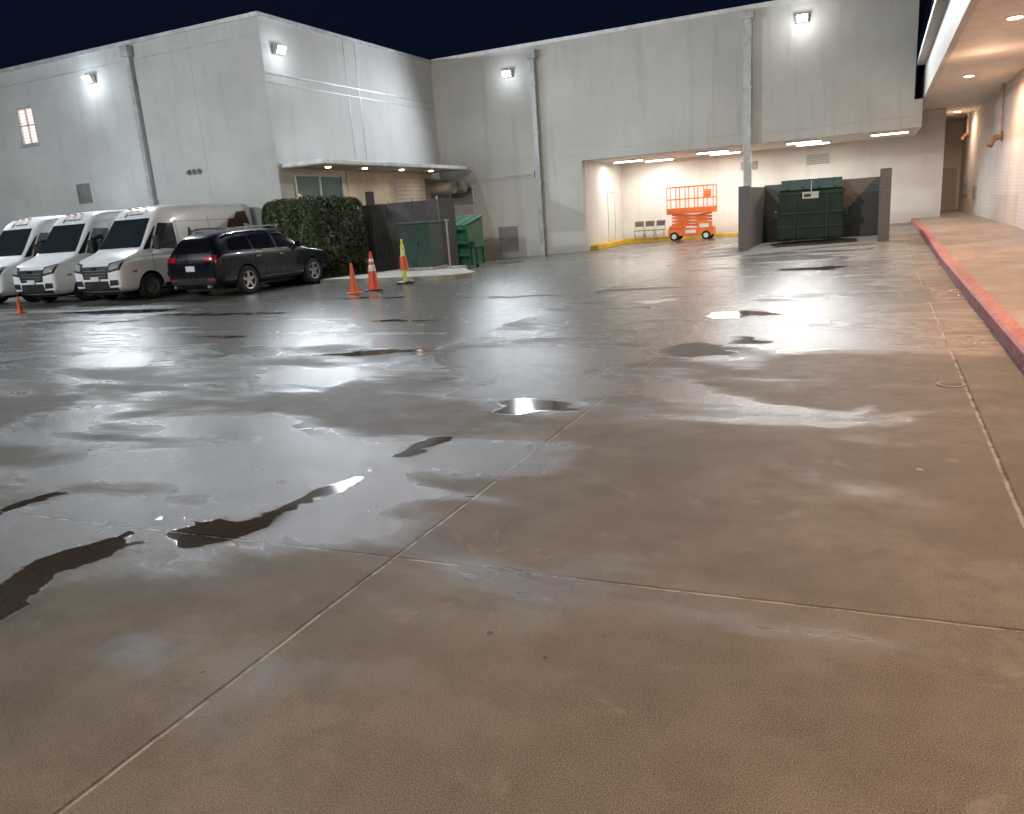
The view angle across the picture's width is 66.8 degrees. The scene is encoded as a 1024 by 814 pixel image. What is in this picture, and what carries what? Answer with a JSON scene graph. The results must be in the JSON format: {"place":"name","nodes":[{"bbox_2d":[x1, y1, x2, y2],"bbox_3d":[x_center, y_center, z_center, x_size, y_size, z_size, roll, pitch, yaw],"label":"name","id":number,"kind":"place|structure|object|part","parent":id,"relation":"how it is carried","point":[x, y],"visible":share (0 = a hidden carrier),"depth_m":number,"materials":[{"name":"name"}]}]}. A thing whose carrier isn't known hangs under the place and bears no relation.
{"place":"outdoors","nodes":[
{"label":"outdoors","id":0,"kind":"place"},
{"bbox_2d":[0,0,919,155],"label":"sky","id":1,"kind":"structure","parent":0,"point":[30,30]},
{"bbox_2d":[451,187,472,205],"bbox_3d":[-2.167,-9.196,33.944,1.150,0.700,0.038,2,15,25],"label":"door transom louvre","id":2,"kind":"object","parent":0,"point":[464,198],"depth_m":33.94,"materials":[{"name":"grey metal"}]},
{"bbox_2d":[0,222,1023,813],"bbox_3d":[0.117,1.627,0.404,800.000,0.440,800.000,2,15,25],"label":"ground","id":3,"kind":"structure","parent":0,"point":[704,526],"depth_m":3.91,"materials":[{"name":"concrete"}]},
{"bbox_2d":[15,296,26,313],"bbox_3d":[-12.814,-2.669,20.189,0.206,0.450,0.206,0,14,16],"label":"traffic cone","id":4,"kind":"object","parent":3,"relation":"on","point":[19,308],"visible":1,"depth_m":20.16,"materials":[{"name":"orange plastic"}]},
{"bbox_2d":[0,215,65,302],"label":"delivery van","id":5,"kind":"object","parent":3,"relation":"on","point":[20,239],"visible":0.3,"depth_m":24.03,"materials":[{"name":"white paint"}]},
{"bbox_3d":[-14.783,-4.943,23.878,0.073,0.640,0.602,0,15,17],"label":"quarter window","id":6,"kind":"part","parent":5,"relation":"part of","materials":[{"name":"black glass"}]},
{"bbox_3d":[-14.589,-5.060,24.231,0.119,0.750,0.920,2,15,25],"label":"cab window","id":7,"kind":"part","parent":5,"relation":"part of","materials":[{"name":"grey glass"}]},
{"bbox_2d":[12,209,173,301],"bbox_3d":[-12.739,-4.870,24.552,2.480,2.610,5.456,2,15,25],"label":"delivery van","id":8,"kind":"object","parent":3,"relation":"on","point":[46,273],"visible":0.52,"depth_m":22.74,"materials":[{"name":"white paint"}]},
{"bbox_3d":[-12.536,-4.833,22.785,0.073,0.640,0.602,0,15,17],"label":"quarter window","id":9,"kind":"part","parent":8,"relation":"part of","materials":[{"name":"black glass"}]},
{"bbox_3d":[-12.343,-4.950,23.138,0.119,0.750,0.920,2,15,25],"label":"cab window","id":10,"kind":"part","parent":8,"relation":"part of","materials":[{"name":"grey glass"}]},
{"bbox_2d":[74,203,253,299],"bbox_3d":[-10.410,-4.810,23.634,2.480,2.610,5.456,2,15,25],"label":"delivery van","id":11,"kind":"object","parent":3,"relation":"on","point":[136,246],"visible":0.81,"depth_m":22.13,"materials":[{"name":"white paint"}]},
{"bbox_3d":[-10.207,-4.773,21.866,0.073,0.640,0.602,0,15,17],"label":"quarter window","id":12,"kind":"part","parent":11,"relation":"part of","materials":[{"name":"black glass"}]},
{"bbox_3d":[-10.014,-4.890,22.219,0.119,0.750,0.920,2,15,25],"label":"cab window","id":13,"kind":"part","parent":11,"relation":"part of","materials":[{"name":"grey glass"}]},
{"bbox_2d":[0,11,467,283],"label":"white brick warehouse","id":14,"kind":"structure","parent":3,"relation":"on","point":[233,109],"depth_m":27.16,"materials":[{"name":"concrete"}]},
{"bbox_2d":[16,107,36,144],"bbox_3d":[-18.254,-10.608,29.319,0.950,1.300,0.060,2,15,25],"label":"window frame","id":15,"kind":"structure","parent":14,"relation":"in","point":[28,125],"depth_m":29.39,"materials":[{"name":"metal"}]},
{"bbox_2d":[81,75,95,83],"bbox_3d":[-14.819,-11.473,27.190,0.400,0.259,0.262,2,15,25],"label":"wall lamp","id":16,"kind":"object","parent":14,"relation":"attached to","point":[89,79],"visible":1,"depth_m":27.13,"materials":[{"name":"metal"}]},
{"bbox_2d":[272,45,285,55],"bbox_3d":[-7.369,-11.325,24.641,0.262,0.259,0.400,2,15,25],"label":"wall lamp","id":17,"kind":"object","parent":14,"relation":"attached to","point":[280,50],"visible":1,"depth_m":24.53,"materials":[{"name":"metal"}]},
{"bbox_2d":[293,175,342,201],"bbox_3d":[-6.590,-6.840,27.023,0.016,2.380,2.600,2,15,25],"label":"window glass","id":18,"kind":"structure","parent":14,"relation":"in","point":[306,185],"depth_m":26.73,"materials":[{"name":"glass"}]},
{"bbox_2d":[293,174,344,198],"bbox_3d":[-6.559,-6.838,27.009,0.049,2.380,2.600,2,15,25],"label":"window frame","id":19,"kind":"structure","parent":14,"relation":"in","point":[295,181],"depth_m":26.77,"materials":[{"name":"metal"}]},
{"bbox_2d":[435,0,928,121],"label":"roof","id":20,"kind":"structure","parent":14,"relation":"on","point":[923,4],"depth_m":27.89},
{"bbox_2d":[167,224,327,294],"bbox_3d":[-7.511,-4.336,22.556,2.300,1.807,4.838,2,15,25],"label":"parked car","id":21,"kind":"object","parent":3,"relation":"on","point":[244,259],"visible":1,"depth_m":21.03,"materials":[{"name":"black paint"}]},
{"bbox_3d":[-8.430,-4.261,20.578,1.280,0.380,0.340,2,15,25],"label":"rear window","id":22,"kind":"part","parent":21,"relation":"part of","materials":[{"name":"black glass"}]},
{"bbox_3d":[-7.374,-4.400,20.875,0.191,0.380,0.820,2,15,25],"label":"cargo window","id":23,"kind":"part","parent":21,"relation":"part of","materials":[{"name":"black glass"}]},
{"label":"rear side window","id":24,"kind":"part","parent":21,"relation":"part of","materials":[{"name":"black glass"}]},
{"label":"front window","id":25,"kind":"part","parent":21,"relation":"part of","materials":[{"name":"black glass"}]},
{"bbox_2d":[261,194,368,283],"bbox_3d":[-6.486,-5.543,25.766,2.573,2.859,2.788,2,15,25],"label":"hedge","id":26,"kind":"object","parent":3,"relation":"on","point":[335,231],"visible":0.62,"depth_m":24.81,"materials":[{"name":"green plant"}]},
{"bbox_2d":[347,263,361,294],"bbox_3d":[-3.853,-3.103,18.779,0.330,0.720,0.330,-5,14,-3],"label":"traffic cone","id":27,"kind":"object","parent":3,"relation":"on","point":[353,288],"visible":1,"depth_m":18.73,"materials":[{"name":"orange plastic"}]},
{"bbox_2d":[365,251,382,290],"bbox_3d":[-3.480,-3.384,19.322,0.436,0.950,0.436,-6,14,-9],"label":"traffic cone","id":28,"kind":"object","parent":3,"relation":"on","point":[373,283],"visible":1,"depth_m":19.26,"materials":[{"name":"orange plastic"}]},
{"bbox_2d":[320,265,476,283],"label":"curb","id":29,"kind":"structure","parent":3,"relation":"on","point":[458,272],"depth_m":22.55,"materials":[{"name":"concrete"}]},
{"bbox_2d":[397,220,447,271],"bbox_3d":[-2.898,-5.161,25.057,1.240,1.600,0.940,2,15,25],"label":"electrical cabinet","id":30,"kind":"object","parent":29,"relation":"on","point":[423,244],"visible":0.77,"depth_m":24.70,"materials":[{"name":"metal"}]},
{"bbox_2d":[444,219,450,267],"bbox_3d":[-1.982,-5.084,24.186,0.120,1.500,0.120,2,15,25],"label":"sign post","id":31,"kind":"object","parent":29,"relation":"on","point":[445,220],"visible":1,"depth_m":24.15,"materials":[{"name":"grey metal"}]},
{"bbox_2d":[397,239,414,284],"bbox_3d":[-2.888,-3.873,20.674,0.480,1.170,0.480,2,15,25],"label":"delineator post","id":32,"kind":"object","parent":3,"relation":"on","point":[404,267],"visible":1,"depth_m":20.60,"materials":[{"name":"yellow plastic"}]},
{"bbox_2d":[361,196,458,271],"bbox_3d":[-3.528,-5.899,26.962,3.068,2.560,1.195,2,15,25],"label":"slatted fence","id":33,"kind":"object","parent":3,"relation":"on","point":[378,228],"visible":0.48,"depth_m":26.53,"materials":[{"name":"grey metal"}]},
{"bbox_2d":[455,215,485,267],"bbox_3d":[-2.158,-5.966,28.248,2.220,1.838,1.408,2,15,25],"label":"dumpster","id":34,"kind":"object","parent":3,"relation":"on","point":[471,241],"visible":0.55,"depth_m":27.63,"materials":[{"name":"green metal"}]},
{"bbox_2d":[430,39,588,259],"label":"facade","id":35,"kind":"structure","parent":3,"relation":"on","point":[506,128],"depth_m":32.42,"materials":[{"name":"paint"}]},
{"bbox_2d":[449,186,476,214],"bbox_3d":[-2.087,-8.031,34.223,1.250,3.200,0.056,2,15,25],"label":"door frame","id":36,"kind":"object","parent":35,"relation":"attached to","point":[474,198],"visible":0.18,"depth_m":33.74,"materials":[{"name":"grey metal"}]},
{"bbox_2d":[455,206,473,216],"bbox_3d":[-2.054,-7.622,34.334,1.050,2.350,0.037,2,15,25],"label":"service door","id":37,"kind":"structure","parent":36,"relation":"attached to","point":[460,211],"depth_m":34.06,"materials":[{"name":"grey metal"}]},
{"bbox_2d":[465,170,535,180],"bbox_3d":[-1.048,-9.794,33.221,4.620,0.250,0.078,2,15,25],"label":"facade conduit","id":38,"kind":"object","parent":35,"relation":"attached to","point":[533,174],"visible":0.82,"depth_m":32.87,"materials":[{"name":"grey metal"}]},
{"bbox_2d":[501,70,512,77],"bbox_3d":[-0.202,-13.580,31.647,0.400,0.259,0.262,2,15,25],"label":"wall lamp","id":39,"kind":"object","parent":35,"relation":"attached to","point":[507,73],"visible":1,"depth_m":31.59,"materials":[{"name":"metal"}]},
{"bbox_2d":[498,226,518,251],"bbox_3d":[-0.151,-7.251,33.535,0.900,1.050,0.038,2,15,25],"label":"wall vent","id":40,"kind":"object","parent":35,"relation":"attached to","point":[508,238],"depth_m":33.53,"materials":[{"name":"grey metal"}]},
{"bbox_2d":[525,49,546,254],"bbox_3d":[1.048,-10.278,31.961,0.380,8.200,0.295,2,15,25],"label":"downspout","id":41,"kind":"object","parent":35,"relation":"attached to","point":[531,55],"visible":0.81,"depth_m":31.83,"materials":[{"name":"grey metal"}]},
{"bbox_2d":[576,0,918,160],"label":"facade","id":42,"kind":"structure","parent":35,"relation":"attached to","point":[685,81],"depth_m":28.07,"materials":[{"name":"paint"}]},
{"bbox_2d":[431,0,800,62],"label":"parapet coping","id":43,"kind":"object","parent":42,"relation":"on","point":[669,20],"visible":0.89,"depth_m":29.49,"materials":[{"name":"metal"}]},
{"bbox_2d":[435,4,912,164],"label":"facade reveals","id":44,"kind":"object","parent":42,"relation":"attached to","point":[697,138],"visible":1,"depth_m":29.41,"materials":[{"name":"grey paint"}]},
{"bbox_2d":[796,13,808,23],"bbox_3d":[10.023,-13.431,26.830,0.400,0.259,0.262,2,15,25],"label":"wall lamp","id":45,"kind":"object","parent":42,"relation":"attached to","point":[802,18],"visible":1,"depth_m":26.78,"materials":[{"name":"metal"}]},
{"bbox_2d":[634,221,643,240],"bbox_3d":[5.788,-7.994,35.337,0.426,0.870,0.442,1,15,21],"label":"folding chair","id":46,"kind":"object","parent":3,"relation":"on","point":[639,224],"visible":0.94,"depth_m":35.33,"materials":[{"name":"grey plastic"}]},
{"bbox_2d":[644,220,655,240],"bbox_3d":[6.223,-7.975,35.135,0.426,0.870,0.442,2,15,24],"label":"folding chair","id":47,"kind":"object","parent":3,"relation":"on","point":[649,223],"visible":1,"depth_m":35.14,"materials":[{"name":"grey plastic"}]},
{"bbox_2d":[654,220,665,239],"bbox_3d":[6.660,-7.956,34.933,0.426,0.870,0.442,5,17,33],"label":"folding chair","id":48,"kind":"object","parent":3,"relation":"on","point":[660,222],"visible":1,"depth_m":34.93,"materials":[{"name":"grey plastic"}]},
{"bbox_2d":[591,232,737,249],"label":"yellow kerb","id":49,"kind":"structure","parent":3,"relation":"on","point":[616,243],"depth_m":34.91,"materials":[{"name":"paint"}]},
{"bbox_2d":[666,184,716,240],"bbox_3d":[7.738,-8.350,33.442,2.004,2.262,0.900,2,15,25],"label":"scissor lift","id":50,"kind":"object","parent":3,"relation":"on","point":[683,220],"visible":1,"depth_m":33.19,"materials":[{"name":"metal"}]},
{"bbox_2d":[738,186,750,250],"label":"end pier","id":51,"kind":"structure","parent":3,"relation":"on","point":[744,217],"depth_m":23.38,"materials":[{"name":"grey concrete"}]},
{"bbox_2d":[742,8,753,186],"bbox_3d":[8.601,-10.088,28.380,0.500,8.100,0.375,2,15,25],"label":"downspout","id":52,"kind":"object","parent":3,"relation":"on","point":[747,18],"depth_m":28.06,"materials":[{"name":"grey metal"}]},
{"bbox_2d":[751,187,764,247],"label":"side block wall","id":53,"kind":"structure","parent":3,"relation":"on","point":[757,212],"depth_m":25.20,"materials":[{"name":"grey concrete"}]},
{"bbox_2d":[621,108,946,238],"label":"bay back wall","id":54,"kind":"structure","parent":3,"relation":"on","point":[915,163],"depth_m":33.19,"materials":[{"name":"white paint"}]},
{"bbox_2d":[741,153,829,170],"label":"bay wall vents","id":55,"kind":"object","parent":54,"relation":"attached to","point":[754,164],"visible":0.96,"depth_m":32.70,"materials":[{"name":"grey metal"}]},
{"bbox_2d":[774,177,847,242],"bbox_3d":[9.489,-6.258,24.673,2.170,1.938,1.634,1,15,21],"label":"dumpster","id":56,"kind":"object","parent":3,"relation":"on","point":[814,208],"visible":1,"depth_m":24.10,"materials":[{"name":"green metal"}]},
{"bbox_2d":[764,177,879,241],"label":"block wall","id":57,"kind":"structure","parent":3,"relation":"on","point":[861,199],"depth_m":25.49,"materials":[{"name":"grey concrete"}]},
{"bbox_2d":[877,168,891,240],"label":"end pier","id":58,"kind":"structure","parent":3,"relation":"on","point":[884,203],"depth_m":21.95,"materials":[{"name":"grey concrete"}]},
{"bbox_2d":[936,381,965,387],"bbox_3d":[3.590,-0.187,6.354,0.220,0.007,0.220,2,15,25],"label":"drain cover","id":59,"kind":"object","parent":3,"relation":"on","point":[953,384],"visible":1,"depth_m":6.35,"materials":[{"name":"grey metal"}]},
{"bbox_2d":[911,218,1023,371],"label":"kerb","id":60,"kind":"structure","parent":3,"relation":"on","point":[1004,326],"depth_m":9.57,"materials":[{"name":"red paint"}]},
{"bbox_2d":[584,161,623,250],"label":"bay side wall","id":61,"kind":"structure","parent":0,"point":[602,179],"depth_m":33.96,"materials":[{"name":"white paint"}]},
{"bbox_2d":[607,178,665,241],"bbox_3d":[5.495,-9.239,35.434,0.730,3.700,3.060,25,32,63],"label":"bay door frame","id":62,"kind":"object","parent":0,"point":[615,212],"visible":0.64,"depth_m":35.36,"materials":[{"name":"white metal"}]},
{"bbox_2d":[588,127,920,163],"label":"bay ceiling","id":63,"kind":"structure","parent":0,"point":[782,144],"depth_m":30.95,"materials":[{"name":"beige paint"}]},
{"bbox_2d":[612,130,909,162],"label":"fluorescent fixtures","id":64,"kind":"object","parent":63,"relation":"attached to","point":[729,151],"visible":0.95,"depth_m":30.85,"materials":[{"name":"white plastic"}]},
{"bbox_2d":[614,132,907,163],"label":"fluorescent tubes","id":65,"kind":"object","parent":64,"relation":"attached to","point":[739,152],"visible":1,"depth_m":30.73},
{"bbox_2d":[913,99,922,127],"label":"bay edge beam","id":66,"kind":"structure","parent":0,"point":[917,116],"depth_m":26.23,"materials":[{"name":"beige paint"}]},
{"bbox_2d":[943,119,963,209],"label":"passage end wall","id":67,"kind":"structure","parent":0,"point":[953,144],"depth_m":36.86,"materials":[{"name":"beige paint"}]},
{"bbox_2d":[940,167,956,210],"bbox_3d":[20.858,-10.371,37.412,0.900,2.200,0.040,2,15,25],"label":"passage door","id":68,"kind":"structure","parent":67,"relation":"in","point":[949,179],"depth_m":37.30,"materials":[{"name":"brown metal"}]},
{"bbox_2d":[916,210,1023,327],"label":"sidewalk","id":69,"kind":"structure","parent":0,"point":[987,254],"depth_m":16.19,"materials":[{"name":"concrete"}]},
{"bbox_2d":[958,70,1023,229],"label":"side wall","id":70,"kind":"structure","parent":69,"relation":"on","point":[994,174],"depth_m":25.41,"materials":[{"name":"brick"}]},
{"bbox_2d":[960,113,970,140],"bbox_3d":[19.585,-12.087,33.556,0.363,1.128,0.358,2,15,25],"label":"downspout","id":71,"kind":"object","parent":70,"relation":"attached to","point":[967,133],"visible":1,"depth_m":33.48,"materials":[{"name":"paint"}]},
{"bbox_2d":[962,178,976,198],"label":"wall meters","id":72,"kind":"object","parent":70,"relation":"attached to","point":[964,189],"depth_m":33.88,"materials":[{"name":"grey metal"}]},
{"bbox_2d":[922,0,1023,120],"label":"soffit","id":73,"kind":"structure","parent":70,"relation":"on","point":[988,51],"depth_m":19.12,"materials":[{"name":"paint"}]},
{"bbox_2d":[914,0,979,106],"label":"fascia beam","id":74,"kind":"structure","parent":73,"relation":"attached to","point":[957,15],"depth_m":17.80,"materials":[{"name":"white paint"}]},
{"bbox_2d":[917,0,948,64],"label":"fascia ledge","id":75,"kind":"object","parent":74,"relation":"attached to","point":[937,14],"visible":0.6,"depth_m":20.02,"materials":[{"name":"white paint"}]},
{"bbox_2d":[954,15,1023,111],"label":"downlight trims","id":76,"kind":"object","parent":73,"relation":"attached to","point":[1006,18],"visible":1,"depth_m":14.19,"materials":[{"name":"white metal"}]},
{"bbox_2d":[986,84,1005,147],"bbox_3d":[15.142,-9.089,24.288,0.403,1.860,0.398,2,15,25],"label":"fire department connection","id":77,"kind":"object","parent":70,"relation":"attached to","point":[998,136],"visible":1,"depth_m":24.23,"materials":[{"name":"paint"}]},
{"bbox_2d":[958,16,1022,111],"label":"soffit downlights","id":78,"kind":"object","parent":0,"point":[1016,17],"visible":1,"depth_m":14.21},
{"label":"upper mullions","id":79,"kind":"object","parent":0,"visible":0},
{"bbox_2d":[917,0,930,86],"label":"glazing","id":80,"kind":"structure","parent":79,"relation":"attached to","point":[922,34],"depth_m":32.51,"materials":[{"name":"black glass"}]}
]}

